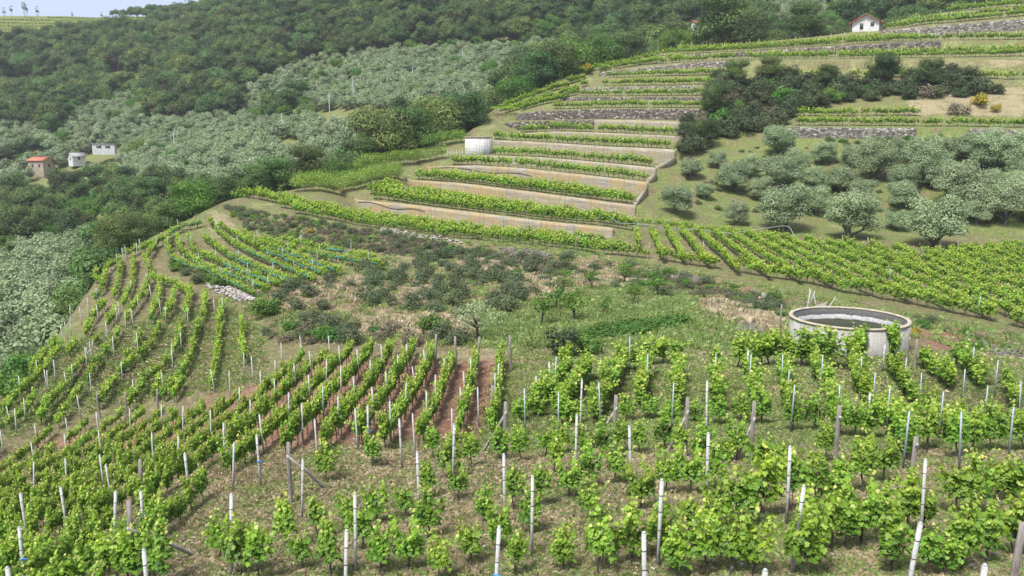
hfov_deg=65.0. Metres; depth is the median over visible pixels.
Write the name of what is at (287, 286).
shrub
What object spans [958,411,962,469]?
metal post
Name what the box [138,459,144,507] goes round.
wooden post
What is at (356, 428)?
concrete post
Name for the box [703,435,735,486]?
grapevine
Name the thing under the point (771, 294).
bush
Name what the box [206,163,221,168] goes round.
olive tree
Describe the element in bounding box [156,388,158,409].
wooden post
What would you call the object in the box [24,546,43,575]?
grapevine
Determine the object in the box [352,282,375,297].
shrub
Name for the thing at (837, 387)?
grapevine
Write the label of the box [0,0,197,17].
sky
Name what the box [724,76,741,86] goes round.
bush
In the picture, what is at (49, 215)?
broadleaf tree
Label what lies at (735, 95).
bush
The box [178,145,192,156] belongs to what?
olive tree
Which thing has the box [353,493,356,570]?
concrete post
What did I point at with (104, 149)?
house
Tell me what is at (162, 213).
broadleaf tree
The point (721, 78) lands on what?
bush
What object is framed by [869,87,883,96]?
bush
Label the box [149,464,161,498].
grapevine
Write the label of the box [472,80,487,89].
olive tree
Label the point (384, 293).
shrub
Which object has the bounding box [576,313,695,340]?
crop
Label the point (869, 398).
concrete post
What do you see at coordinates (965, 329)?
bush
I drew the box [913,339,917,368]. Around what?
wooden post
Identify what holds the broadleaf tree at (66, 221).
on the hills
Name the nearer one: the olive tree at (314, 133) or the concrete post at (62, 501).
the concrete post at (62, 501)
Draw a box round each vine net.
[163,221,250,290]
[198,262,260,285]
[223,263,276,281]
[228,255,290,280]
[245,248,307,277]
[268,250,319,271]
[276,248,334,270]
[310,251,376,263]
[326,247,345,250]
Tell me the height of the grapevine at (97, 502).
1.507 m
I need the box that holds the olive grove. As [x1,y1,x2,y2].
[0,0,869,371]
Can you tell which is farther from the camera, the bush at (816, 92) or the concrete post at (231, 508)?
the bush at (816, 92)
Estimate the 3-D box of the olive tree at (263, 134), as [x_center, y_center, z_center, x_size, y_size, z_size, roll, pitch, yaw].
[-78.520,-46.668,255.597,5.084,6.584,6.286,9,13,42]
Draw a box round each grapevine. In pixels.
[0,529,16,552]
[0,540,17,570]
[0,548,9,573]
[0,560,6,575]
[2,555,27,575]
[5,528,29,567]
[6,519,25,544]
[9,528,35,568]
[22,542,63,575]
[23,513,41,537]
[23,531,51,553]
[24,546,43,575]
[33,530,58,567]
[38,551,76,575]
[39,526,52,545]
[49,526,76,564]
[59,554,105,575]
[62,507,84,546]
[64,492,77,516]
[68,502,82,527]
[72,515,96,552]
[72,530,97,575]
[75,484,89,511]
[82,484,106,516]
[82,526,103,547]
[85,504,104,532]
[88,525,114,575]
[90,533,113,568]
[97,532,139,568]
[98,484,113,512]
[100,500,117,529]
[107,506,139,537]
[107,526,133,545]
[109,523,148,575]
[126,524,170,572]
[128,472,150,512]
[137,500,163,536]
[139,511,179,575]
[140,482,163,514]
[146,478,155,500]
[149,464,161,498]
[151,496,169,531]
[167,443,190,484]
[178,468,197,510]
[194,463,208,497]
[201,511,260,573]
[204,506,228,556]
[216,436,241,473]
[231,411,245,439]
[237,424,259,463]
[243,519,274,575]
[244,425,262,456]
[252,396,262,427]
[258,424,269,452]
[267,408,280,440]
[269,402,282,435]
[271,486,298,547]
[278,426,289,453]
[279,412,296,447]
[284,529,311,568]
[290,404,301,444]
[299,406,307,435]
[300,397,312,433]
[306,492,326,537]
[310,390,323,422]
[313,436,341,481]
[315,505,342,575]
[317,383,327,412]
[318,381,330,408]
[318,416,331,443]
[321,410,335,442]
[323,376,331,406]
[329,401,339,438]
[331,400,344,433]
[333,490,357,527]
[335,395,349,428]
[338,391,351,420]
[339,501,374,549]
[344,408,363,443]
[346,390,354,420]
[356,404,365,440]
[358,476,391,522]
[361,422,382,466]
[364,403,374,433]
[365,396,374,429]
[366,518,392,572]
[367,389,381,421]
[368,394,376,425]
[375,409,389,448]
[379,399,397,440]
[381,378,395,406]
[384,507,426,569]
[387,402,398,436]
[391,483,414,516]
[396,394,403,424]
[400,378,413,410]
[402,373,420,405]
[407,367,422,400]
[413,479,449,537]
[414,412,424,446]
[416,454,437,487]
[419,407,430,439]
[423,419,439,457]
[424,390,441,421]
[424,433,463,477]
[426,528,461,575]
[430,376,445,401]
[443,458,469,500]
[448,427,462,446]
[453,518,482,564]
[454,394,466,418]
[455,412,461,433]
[460,424,479,467]
[461,384,475,416]
[465,364,473,388]
[465,373,471,389]
[473,481,494,521]
[479,421,510,458]
[482,495,514,549]
[485,407,495,434]
[490,377,499,398]
[490,393,497,421]
[495,353,501,368]
[502,464,526,508]
[505,527,528,574]
[509,418,529,459]
[517,482,544,534]
[527,376,545,413]
[530,462,552,506]
[532,428,551,454]
[538,371,560,400]
[538,373,554,404]
[540,363,562,389]
[543,368,552,395]
[546,436,565,471]
[549,416,571,451]
[549,518,576,569]
[550,388,572,423]
[551,448,583,496]
[552,379,571,407]
[553,374,573,405]
[555,339,573,370]
[558,357,570,381]
[561,365,586,393]
[569,364,583,399]
[569,371,579,399]
[571,420,596,458]
[574,357,586,378]
[575,438,606,483]
[577,347,595,372]
[577,470,613,517]
[582,353,593,380]
[583,495,637,572]
[584,381,601,418]
[587,395,602,423]
[591,415,617,454]
[595,378,611,410]
[597,358,625,396]
[597,379,621,405]
[598,363,616,400]
[604,354,621,389]
[605,435,639,484]
[611,339,626,364]
[613,412,627,451]
[614,492,657,563]
[617,346,628,368]
[620,453,657,508]
[623,340,647,369]
[630,365,653,398]
[631,417,651,452]
[632,360,650,373]
[633,369,648,402]
[635,352,648,368]
[640,331,665,363]
[649,491,683,546]
[653,400,681,449]
[654,442,689,491]
[655,334,670,362]
[660,515,695,575]
[662,368,686,395]
[665,351,691,371]
[669,372,689,404]
[670,360,683,376]
[671,421,690,447]
[671,434,705,493]
[672,347,682,360]
[679,493,704,530]
[688,494,724,575]
[690,417,717,456]
[698,463,737,518]
[700,359,717,381]
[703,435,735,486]
[705,395,727,424]
[708,374,735,405]
[709,343,721,366]
[709,374,727,400]
[710,353,731,380]
[710,360,722,382]
[710,369,727,388]
[714,497,763,574]
[717,465,760,513]
[722,412,747,460]
[730,331,748,366]
[730,442,787,513]
[736,327,762,356]
[736,346,757,373]
[736,504,776,575]
[739,429,776,477]
[745,359,756,377]
[746,362,770,393]
[748,326,780,364]
[748,370,769,404]
[748,384,773,423]
[751,381,762,416]
[757,327,780,363]
[771,502,833,575]
[775,355,796,384]
[775,440,793,464]
[776,331,799,358]
[777,360,798,383]
[779,440,811,509]
[781,361,795,389]
[782,377,802,411]
[783,320,811,365]
[783,385,811,430]
[785,386,797,404]
[787,477,836,555]
[797,481,847,548]
[800,439,830,496]
[802,326,839,359]
[803,389,830,429]
[813,413,834,458]
[813,470,842,499]
[816,374,835,395]
[819,321,853,366]
[819,384,841,416]
[822,362,835,385]
[826,379,847,404]
[828,390,860,436]
[830,450,854,484]
[835,496,869,549]
[836,462,888,543]
[842,391,869,435]
[845,424,878,491]
[847,328,865,355]
[847,357,864,385]
[852,368,877,401]
[852,393,885,433]
[853,325,866,353]
[855,352,880,370]
[864,423,904,481]
[870,381,901,412]
[872,475,897,535]
[876,493,910,571]
[878,394,904,419]
[880,400,896,435]
[882,318,903,355]
[883,396,917,420]
[885,399,900,434]
[888,396,914,426]
[894,403,914,452]
[894,461,926,528]
[899,412,924,458]
[906,520,943,573]
[908,407,917,428]
[910,397,941,451]
[911,489,940,528]
[915,380,941,414]
[920,531,968,574]
[924,398,958,434]
[929,404,960,437]
[932,459,973,512]
[942,492,986,567]
[944,400,971,456]
[946,407,973,430]
[949,395,967,416]
[959,443,1005,510]
[964,402,988,451]
[975,494,1007,561]
[976,398,1011,449]
[981,447,1017,500]
[991,395,1023,445]
[991,480,1023,552]
[995,455,1023,495]
[999,456,1023,496]
[1007,408,1023,449]
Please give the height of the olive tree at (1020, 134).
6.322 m
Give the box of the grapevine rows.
[0,0,1023,541]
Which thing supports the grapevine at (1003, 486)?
on the ground at (704, 213)
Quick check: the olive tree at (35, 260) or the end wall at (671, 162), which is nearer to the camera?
the end wall at (671, 162)
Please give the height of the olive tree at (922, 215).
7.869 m
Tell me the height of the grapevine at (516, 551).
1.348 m
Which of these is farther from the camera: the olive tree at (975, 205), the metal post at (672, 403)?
the olive tree at (975, 205)
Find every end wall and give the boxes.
[633,187,647,205]
[646,173,656,182]
[655,157,675,168]
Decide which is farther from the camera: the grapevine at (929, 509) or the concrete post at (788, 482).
the grapevine at (929, 509)
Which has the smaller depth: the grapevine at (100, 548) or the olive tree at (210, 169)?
the grapevine at (100, 548)
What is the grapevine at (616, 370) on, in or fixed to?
on the ground at (704, 213)
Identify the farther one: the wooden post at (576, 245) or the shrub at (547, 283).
the wooden post at (576, 245)
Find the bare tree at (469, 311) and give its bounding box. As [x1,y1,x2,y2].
[451,296,508,338]
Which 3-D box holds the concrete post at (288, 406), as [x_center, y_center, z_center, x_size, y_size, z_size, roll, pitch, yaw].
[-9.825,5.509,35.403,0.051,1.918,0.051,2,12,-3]
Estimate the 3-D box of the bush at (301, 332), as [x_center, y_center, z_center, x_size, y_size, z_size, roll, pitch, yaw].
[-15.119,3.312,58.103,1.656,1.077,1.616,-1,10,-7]
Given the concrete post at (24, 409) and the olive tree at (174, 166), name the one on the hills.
the olive tree at (174, 166)
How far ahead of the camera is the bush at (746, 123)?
145.95 m
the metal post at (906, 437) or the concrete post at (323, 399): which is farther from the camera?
the concrete post at (323, 399)
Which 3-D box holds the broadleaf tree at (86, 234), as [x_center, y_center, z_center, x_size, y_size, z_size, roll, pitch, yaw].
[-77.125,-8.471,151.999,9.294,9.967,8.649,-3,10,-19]
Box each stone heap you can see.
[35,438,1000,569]
[206,281,256,300]
[379,227,462,243]
[499,247,551,258]
[670,272,704,284]
[751,289,775,301]
[983,340,1023,358]
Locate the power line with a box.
[174,52,460,132]
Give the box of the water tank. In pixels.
[789,306,911,357]
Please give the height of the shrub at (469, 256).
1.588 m
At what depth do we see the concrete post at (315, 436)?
28.92 m
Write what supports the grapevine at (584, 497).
on the ground at (704, 213)
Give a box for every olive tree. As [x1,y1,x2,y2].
[0,246,12,258]
[0,250,9,262]
[0,260,36,277]
[0,265,25,279]
[0,276,38,316]
[0,277,27,301]
[0,300,23,318]
[0,301,13,313]
[0,308,26,331]
[0,316,11,336]
[0,320,17,341]
[0,333,41,370]
[5,258,24,269]
[7,162,22,171]
[8,248,21,261]
[10,235,28,246]
[11,247,44,263]
[14,272,40,286]
[14,293,53,315]
[15,232,48,249]
[15,307,68,347]
[15,309,50,332]
[17,268,38,281]
[18,252,52,271]
[20,236,51,247]
[20,277,61,310]
[21,281,50,298]
[23,175,30,184]
[26,242,50,257]
[31,262,64,280]
[33,296,63,315]
[34,231,54,242]
[34,241,66,255]
[34,269,66,297]
[36,247,65,256]
[36,260,66,274]
[38,275,78,295]
[44,235,67,245]
[47,232,64,239]
[53,253,65,277]
[58,248,75,274]
[60,245,70,255]
[60,278,80,290]
[62,228,80,241]
[64,237,85,254]
[74,223,90,237]
[128,161,144,170]
[129,150,144,162]
[130,146,146,158]
[142,155,159,163]
[147,160,162,166]
[149,145,166,156]
[149,147,166,158]
[158,160,172,166]
[161,153,182,163]
[166,141,178,148]
[166,160,184,169]
[168,164,187,169]
[176,142,193,150]
[176,146,196,159]
[178,140,194,149]
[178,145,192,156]
[183,134,200,141]
[186,165,202,171]
[186,168,206,175]
[189,156,207,166]
[191,138,204,149]
[197,143,213,157]
[201,149,217,158]
[201,167,215,173]
[206,139,219,149]
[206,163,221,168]
[207,121,219,133]
[209,151,230,166]
[210,132,225,139]
[210,165,229,176]
[211,141,230,151]
[211,144,229,153]
[212,172,229,178]
[213,137,223,142]
[218,130,234,141]
[224,165,236,174]
[226,137,247,151]
[229,132,251,140]
[230,153,239,160]
[233,158,246,166]
[234,163,242,172]
[236,129,254,136]
[238,118,255,129]
[238,150,256,159]
[242,126,255,133]
[246,143,265,152]
[246,156,259,164]
[249,133,266,145]
[255,131,271,142]
[255,150,270,159]
[256,118,273,128]
[259,141,277,156]
[260,153,277,161]
[266,143,285,156]
[271,121,290,140]
[276,143,292,157]
[276,149,286,159]
[282,146,298,155]
[294,140,313,149]
[295,109,315,121]
[297,132,313,142]
[300,111,317,120]
[303,125,320,136]
[307,136,327,147]
[308,115,326,127]
[318,134,330,142]
[320,115,339,128]
[323,123,344,136]
[327,130,350,145]
[330,116,347,125]
[330,137,351,146]
[338,117,353,133]
[342,124,358,136]
[400,81,414,94]
[407,89,426,101]
[413,94,427,103]
[422,76,438,87]
[431,84,446,95]
[444,85,460,92]
[455,83,468,93]
[461,77,476,89]
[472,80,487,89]
[482,84,495,88]
[657,183,695,214]
[680,157,704,179]
[693,182,715,199]
[705,150,727,167]
[714,159,752,191]
[722,199,751,224]
[737,152,761,177]
[745,175,772,199]
[755,181,813,230]
[756,153,802,189]
[762,124,799,153]
[783,146,813,169]
[798,166,827,188]
[803,184,833,215]
[811,140,839,164]
[823,186,887,238]
[824,162,860,192]
[838,143,860,166]
[846,134,901,180]
[849,177,881,197]
[883,209,908,229]
[884,136,909,154]
[885,179,918,207]
[887,163,921,185]
[896,133,955,183]
[898,191,972,246]
[920,157,957,183]
[927,135,954,156]
[930,156,995,207]
[951,131,983,158]
[961,198,994,223]
[967,131,1022,169]
[975,124,1006,148]
[977,167,1008,193]
[978,174,1023,224]
[1000,127,1023,155]
[1001,143,1023,171]
[1004,167,1023,196]
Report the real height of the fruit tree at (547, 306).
3.021 m
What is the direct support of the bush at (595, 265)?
on the ground at (704, 213)
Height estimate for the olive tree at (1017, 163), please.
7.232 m
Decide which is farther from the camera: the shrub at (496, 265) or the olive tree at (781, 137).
the olive tree at (781, 137)
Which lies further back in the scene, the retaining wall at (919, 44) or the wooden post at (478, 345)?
the retaining wall at (919, 44)
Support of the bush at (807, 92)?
on the ground at (704, 213)
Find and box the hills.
[0,0,830,345]
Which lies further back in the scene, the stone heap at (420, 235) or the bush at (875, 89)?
the bush at (875, 89)
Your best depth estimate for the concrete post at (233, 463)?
27.84 m
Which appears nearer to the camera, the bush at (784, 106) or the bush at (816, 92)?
the bush at (784, 106)
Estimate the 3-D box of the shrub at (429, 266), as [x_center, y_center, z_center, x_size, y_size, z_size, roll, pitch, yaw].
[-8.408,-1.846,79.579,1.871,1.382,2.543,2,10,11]
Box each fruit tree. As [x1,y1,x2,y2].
[529,293,555,322]
[545,285,565,306]
[553,274,571,288]
[557,288,590,319]
[584,267,600,287]
[596,296,611,309]
[612,259,637,281]
[623,280,641,303]
[646,270,669,294]
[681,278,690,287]
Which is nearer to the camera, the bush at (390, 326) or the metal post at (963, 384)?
the metal post at (963, 384)
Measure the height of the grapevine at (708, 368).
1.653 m
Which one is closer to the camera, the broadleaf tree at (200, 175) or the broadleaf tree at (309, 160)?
the broadleaf tree at (309, 160)
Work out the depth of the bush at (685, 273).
80.28 m
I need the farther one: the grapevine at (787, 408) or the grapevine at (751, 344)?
the grapevine at (751, 344)
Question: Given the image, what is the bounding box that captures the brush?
[223,137,1013,315]
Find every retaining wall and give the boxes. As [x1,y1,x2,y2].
[355,198,613,237]
[407,178,635,215]
[426,165,647,193]
[475,155,655,178]
[492,139,674,162]
[503,120,592,129]
[516,109,700,119]
[521,131,680,141]
[560,97,701,100]
[582,85,704,92]
[594,120,680,132]
[599,60,741,76]
[683,41,940,57]
[787,127,915,138]
[880,19,1023,36]
[968,129,1022,139]
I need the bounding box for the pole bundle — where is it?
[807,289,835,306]
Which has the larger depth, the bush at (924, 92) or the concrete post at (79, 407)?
the bush at (924, 92)
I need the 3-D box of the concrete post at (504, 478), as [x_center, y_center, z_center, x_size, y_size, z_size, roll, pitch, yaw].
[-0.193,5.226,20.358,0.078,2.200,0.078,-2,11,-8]
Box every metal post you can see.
[524,388,525,430]
[553,356,556,394]
[557,392,558,429]
[598,382,600,427]
[629,336,629,372]
[671,383,674,425]
[790,385,795,431]
[819,355,823,392]
[872,372,875,398]
[886,387,890,431]
[902,411,910,467]
[938,392,944,437]
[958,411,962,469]
[962,369,965,402]
[984,385,988,414]
[993,360,998,396]
[1007,407,1014,457]
[1019,382,1021,408]
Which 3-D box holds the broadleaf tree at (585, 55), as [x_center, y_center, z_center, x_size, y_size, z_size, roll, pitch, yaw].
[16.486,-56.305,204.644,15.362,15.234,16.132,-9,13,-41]
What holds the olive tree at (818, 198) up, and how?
on the ground at (704, 213)
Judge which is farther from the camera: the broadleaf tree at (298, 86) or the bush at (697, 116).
the broadleaf tree at (298, 86)
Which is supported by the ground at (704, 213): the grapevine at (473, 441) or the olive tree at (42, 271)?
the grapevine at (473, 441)
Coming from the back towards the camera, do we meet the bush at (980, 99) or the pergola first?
the pergola
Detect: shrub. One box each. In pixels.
[271,289,291,305]
[274,281,297,296]
[284,275,305,289]
[287,297,305,309]
[299,282,323,297]
[312,298,332,309]
[321,271,338,281]
[322,282,334,288]
[325,275,338,283]
[343,279,358,289]
[352,257,371,271]
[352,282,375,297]
[360,272,383,285]
[361,261,382,274]
[362,290,384,305]
[363,268,384,283]
[372,285,392,298]
[383,267,398,279]
[384,294,398,306]
[386,279,403,289]
[388,269,413,281]
[397,261,411,268]
[398,290,426,310]
[410,271,432,286]
[411,255,429,264]
[412,258,428,268]
[414,266,434,276]
[417,286,429,294]
[422,251,439,262]
[422,287,445,300]
[424,263,436,274]
[424,297,446,312]
[427,278,450,293]
[431,246,450,257]
[432,273,442,281]
[433,273,444,279]
[435,258,449,266]
[441,260,457,270]
[441,273,465,287]
[443,291,469,305]
[448,281,475,298]
[449,263,468,277]
[452,305,472,315]
[456,254,466,259]
[462,251,478,263]
[463,258,481,267]
[464,267,484,279]
[472,272,491,286]
[479,250,493,256]
[479,257,493,264]
[482,289,507,300]
[483,296,498,307]
[484,267,506,283]
[488,250,505,260]
[488,262,506,275]
[489,293,522,310]
[498,275,516,289]
[499,282,522,294]
[500,258,515,265]
[503,252,523,262]
[503,268,512,278]
[505,278,526,290]
[507,286,530,301]
[511,269,531,282]
[516,250,528,258]
[522,262,538,272]
[524,249,542,262]
[524,282,540,295]
[538,274,551,279]
[542,279,557,286]
[543,267,554,274]
[546,259,565,270]
[554,271,565,276]
[558,248,575,259]
[559,259,571,266]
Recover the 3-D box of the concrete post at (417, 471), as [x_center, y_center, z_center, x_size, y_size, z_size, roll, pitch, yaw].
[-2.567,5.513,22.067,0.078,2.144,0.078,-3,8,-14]
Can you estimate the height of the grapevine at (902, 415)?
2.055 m
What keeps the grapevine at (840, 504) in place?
on the ground at (704, 213)
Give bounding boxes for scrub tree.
[688,117,720,138]
[697,81,733,111]
[723,56,751,80]
[754,53,784,77]
[813,63,838,84]
[864,51,904,80]
[910,57,951,83]
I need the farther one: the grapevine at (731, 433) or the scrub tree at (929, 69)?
the scrub tree at (929, 69)
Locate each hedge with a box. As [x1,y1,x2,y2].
[289,163,403,194]
[293,160,404,187]
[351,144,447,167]
[417,129,466,148]
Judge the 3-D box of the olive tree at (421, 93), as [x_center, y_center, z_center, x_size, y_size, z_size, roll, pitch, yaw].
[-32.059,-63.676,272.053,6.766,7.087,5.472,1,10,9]
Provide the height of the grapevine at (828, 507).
2.073 m
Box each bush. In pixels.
[0,363,28,376]
[0,369,28,383]
[0,373,31,395]
[2,352,35,371]
[17,352,38,366]
[167,261,185,270]
[178,267,191,275]
[188,273,207,282]
[192,271,206,279]
[202,273,217,283]
[209,277,225,286]
[245,296,282,316]
[260,326,272,334]
[265,330,277,339]
[275,331,296,343]
[281,320,301,330]
[292,326,313,339]
[296,310,312,322]
[296,318,317,329]
[302,334,320,345]
[305,309,325,323]
[309,323,329,338]
[314,326,340,341]
[315,312,339,324]
[319,313,342,327]
[333,323,357,343]
[337,318,361,327]
[337,326,368,344]
[368,324,379,332]
[374,327,393,341]
[379,318,404,334]
[399,330,424,346]
[415,313,451,331]
[423,321,453,339]
[444,326,472,345]
[544,327,581,355]
[575,334,605,353]
[581,62,591,68]
[587,260,604,269]
[602,259,614,266]
[621,257,637,267]
[632,269,648,274]
[632,270,650,278]
[660,266,678,274]
[673,139,693,152]
[673,272,689,283]
[675,122,696,135]
[677,134,703,150]
[679,112,694,122]
[679,270,692,276]
[681,282,695,289]
[690,135,708,150]
[692,110,708,120]
[697,274,715,284]
[699,104,717,115]
[703,78,724,88]
[703,136,713,147]
[706,125,720,136]
[707,67,725,78]
[707,107,730,120]
[709,76,727,86]
[714,69,735,82]
[714,104,731,113]
[718,98,737,110]
[719,114,744,129]
[719,123,740,136]
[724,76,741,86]
[725,91,741,101]
[726,113,744,127]
[727,80,741,92]
[728,283,740,288]
[729,106,751,119]
[730,100,743,110]
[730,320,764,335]
[731,102,746,114]
[733,84,754,101]
[734,95,748,104]
[738,75,750,85]
[739,116,762,131]
[745,288,757,295]
[746,77,758,85]
[746,101,765,114]
[749,107,768,116]
[750,79,767,89]
[751,82,773,96]
[754,73,771,81]
[754,90,772,102]
[755,112,768,124]
[755,119,773,131]
[761,82,780,94]
[762,77,779,83]
[765,98,780,108]
[765,110,792,125]
[765,291,781,298]
[766,105,780,112]
[770,85,798,101]
[771,71,796,81]
[774,101,798,115]
[776,82,791,93]
[778,77,799,89]
[780,64,801,76]
[780,97,802,107]
[781,73,804,88]
[783,88,804,101]
[797,72,816,85]
[799,88,812,96]
[800,78,815,86]
[800,93,820,105]
[800,97,819,110]
[802,82,818,95]
[811,87,827,97]
[812,81,826,88]
[815,92,832,103]
[823,86,847,101]
[824,81,847,96]
[825,136,835,141]
[826,73,852,85]
[841,91,857,101]
[842,81,863,95]
[844,72,854,78]
[851,75,871,87]
[856,86,872,97]
[860,90,883,100]
[867,78,886,88]
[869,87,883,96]
[876,84,891,95]
[881,79,894,86]
[886,80,906,92]
[892,79,908,90]
[898,66,918,78]
[899,82,922,92]
[901,71,919,79]
[901,87,919,98]
[903,135,914,140]
[905,77,923,87]
[911,327,921,333]
[914,75,936,87]
[915,318,932,329]
[916,83,935,97]
[921,313,935,322]
[926,313,940,321]
[927,84,947,97]
[931,80,950,92]
[941,62,959,74]
[941,72,967,85]
[944,79,962,91]
[945,71,965,81]
[945,101,973,114]
[951,67,967,74]
[951,86,969,96]
[957,327,972,334]
[958,81,986,94]
[960,65,985,79]
[964,76,995,92]
[964,339,983,346]
[969,92,989,104]
[971,341,991,349]
[972,332,988,339]
[986,83,1006,93]
[990,103,1002,110]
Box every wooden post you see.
[96,391,100,417]
[124,392,127,419]
[126,500,195,575]
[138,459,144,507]
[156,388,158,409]
[286,442,323,502]
[434,334,436,368]
[454,336,457,371]
[476,337,480,371]
[483,401,506,458]
[490,385,493,407]
[509,335,511,369]
[575,236,576,254]
[598,395,617,451]
[667,397,689,455]
[737,401,755,460]
[779,305,782,325]
[832,405,841,465]
[904,328,910,364]
[906,436,918,474]
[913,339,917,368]
[1009,521,1023,575]
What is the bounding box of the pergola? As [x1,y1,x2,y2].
[490,106,514,118]
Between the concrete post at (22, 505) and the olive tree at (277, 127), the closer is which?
the concrete post at (22, 505)
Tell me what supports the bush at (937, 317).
on the ground at (704, 213)
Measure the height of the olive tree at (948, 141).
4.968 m
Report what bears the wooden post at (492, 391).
on the ground at (704, 213)
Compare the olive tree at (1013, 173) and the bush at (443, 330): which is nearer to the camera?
the bush at (443, 330)
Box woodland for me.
[0,0,1015,252]
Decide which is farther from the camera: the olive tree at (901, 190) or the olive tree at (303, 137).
the olive tree at (303, 137)
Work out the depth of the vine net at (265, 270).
82.72 m
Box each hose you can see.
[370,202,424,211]
[436,167,529,175]
[610,217,794,236]
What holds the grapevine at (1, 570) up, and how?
on the ground at (704, 213)
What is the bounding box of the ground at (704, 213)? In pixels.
[0,1,1023,570]
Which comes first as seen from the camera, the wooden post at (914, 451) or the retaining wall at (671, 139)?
the wooden post at (914, 451)
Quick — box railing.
[447,150,463,155]
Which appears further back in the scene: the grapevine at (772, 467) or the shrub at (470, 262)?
the shrub at (470, 262)
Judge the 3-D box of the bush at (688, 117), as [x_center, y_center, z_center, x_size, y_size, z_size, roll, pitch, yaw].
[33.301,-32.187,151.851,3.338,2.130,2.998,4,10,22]
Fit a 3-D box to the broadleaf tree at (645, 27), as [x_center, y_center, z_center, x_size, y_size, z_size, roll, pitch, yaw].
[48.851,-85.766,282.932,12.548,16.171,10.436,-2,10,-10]
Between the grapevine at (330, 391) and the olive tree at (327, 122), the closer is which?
the grapevine at (330, 391)
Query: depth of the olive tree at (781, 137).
135.43 m
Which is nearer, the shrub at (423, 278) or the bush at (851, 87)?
the shrub at (423, 278)
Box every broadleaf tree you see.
[0,202,11,226]
[0,207,39,237]
[0,234,13,249]
[5,203,31,224]
[13,319,31,339]
[28,203,62,226]
[33,223,54,234]
[47,278,94,302]
[48,284,84,324]
[54,210,83,234]
[59,286,87,307]
[64,204,81,211]
[64,246,118,286]
[65,206,97,227]
[67,264,80,278]
[68,246,118,290]
[70,196,85,207]
[71,244,101,256]
[75,217,114,248]
[78,196,94,214]
[83,199,103,216]
[89,213,143,254]
[90,229,125,254]
[93,209,123,231]
[97,182,135,208]
[99,174,137,194]
[101,203,131,218]
[105,207,151,234]
[110,239,138,253]
[126,139,144,150]
[127,212,164,240]
[140,211,175,241]
[142,165,163,180]
[145,163,171,178]
[147,191,173,212]
[152,199,188,229]
[160,150,177,157]
[163,167,192,188]
[163,178,216,217]
[178,172,211,192]
[193,175,238,206]
[210,190,240,207]
[229,167,247,184]
[232,177,270,196]
[240,161,274,189]
[257,155,295,191]
[270,87,299,108]
[270,175,299,191]
[275,103,294,116]
[281,76,311,106]
[283,160,305,178]
[287,142,331,185]
[295,107,314,119]
[296,98,314,107]
[306,150,335,173]
[324,159,355,178]
[334,146,346,159]
[339,133,380,166]
[343,146,379,172]
[344,105,420,161]
[381,101,445,148]
[404,94,467,146]
[450,90,491,129]
[454,123,477,135]
[472,94,497,109]
[482,90,504,104]
[486,59,516,85]
[492,75,538,100]
[499,58,513,73]
[504,52,530,74]
[509,44,538,55]
[510,60,563,88]
[514,48,558,90]
[529,39,553,48]
[536,38,582,78]
[554,36,602,72]
[581,32,625,67]
[613,29,647,58]
[637,22,661,35]
[642,24,670,41]
[656,27,694,50]
[660,16,690,33]
[687,0,764,44]
[713,33,743,45]
[729,10,771,42]
[744,5,758,13]
[746,7,777,24]
[748,0,779,10]
[750,5,775,21]
[751,10,775,22]
[779,0,828,37]
[820,0,855,17]
[827,0,858,14]
[836,0,871,19]
[866,0,888,14]
[883,0,915,12]
[915,0,954,10]
[933,0,972,8]
[943,0,974,11]
[972,0,998,4]
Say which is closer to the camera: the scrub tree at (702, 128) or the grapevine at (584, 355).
the grapevine at (584, 355)
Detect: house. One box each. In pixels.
[25,156,56,176]
[66,153,86,165]
[92,144,116,154]
[849,14,885,31]
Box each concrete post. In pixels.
[0,430,3,455]
[5,566,10,575]
[14,408,16,432]
[17,526,26,575]
[19,493,26,531]
[23,398,25,421]
[33,461,34,487]
[59,487,67,526]
[64,458,67,489]
[76,395,81,418]
[99,454,103,487]
[105,464,110,492]
[113,490,116,537]
[139,491,145,520]
[142,548,147,575]
[151,432,153,456]
[182,406,183,437]
[183,453,188,483]
[210,369,214,393]
[210,410,211,436]
[223,422,224,453]
[229,493,233,573]
[232,442,234,486]
[251,356,253,380]
[255,434,261,485]
[259,414,264,452]
[288,392,289,418]
[301,403,303,443]
[301,459,303,517]
[308,374,309,402]
[309,350,311,377]
[314,419,317,457]
[322,385,323,418]
[337,395,338,435]
[340,365,341,396]
[344,529,347,575]
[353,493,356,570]
[354,408,358,449]
[356,349,359,378]
[367,405,370,452]
[371,387,374,426]
[389,401,391,441]
[398,418,402,467]
[405,382,406,418]
[406,344,407,373]
[412,413,415,457]
[416,451,419,510]
[451,408,452,431]
[452,423,454,480]
[477,387,478,426]
[493,526,501,575]
[494,373,495,392]
[502,453,505,519]
[530,475,533,554]
[574,414,577,470]
[580,379,582,421]
[628,425,631,487]
[641,531,646,575]
[656,478,663,564]
[705,380,707,438]
[705,432,709,489]
[762,568,767,575]
[785,445,791,524]
[790,485,805,572]
[867,392,872,432]
[881,344,885,371]
[908,521,922,575]
[920,458,926,534]
[980,563,987,575]
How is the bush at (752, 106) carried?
on the ground at (704, 213)
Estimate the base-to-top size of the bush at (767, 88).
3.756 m
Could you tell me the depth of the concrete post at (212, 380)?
51.24 m
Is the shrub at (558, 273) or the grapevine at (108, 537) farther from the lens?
the shrub at (558, 273)
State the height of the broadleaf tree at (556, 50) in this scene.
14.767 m
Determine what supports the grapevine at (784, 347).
on the ground at (704, 213)
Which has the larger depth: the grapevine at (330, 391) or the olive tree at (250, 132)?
the olive tree at (250, 132)
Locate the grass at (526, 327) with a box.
[0,209,1023,575]
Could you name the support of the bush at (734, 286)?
on the ground at (704, 213)
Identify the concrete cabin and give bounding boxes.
[464,137,492,156]

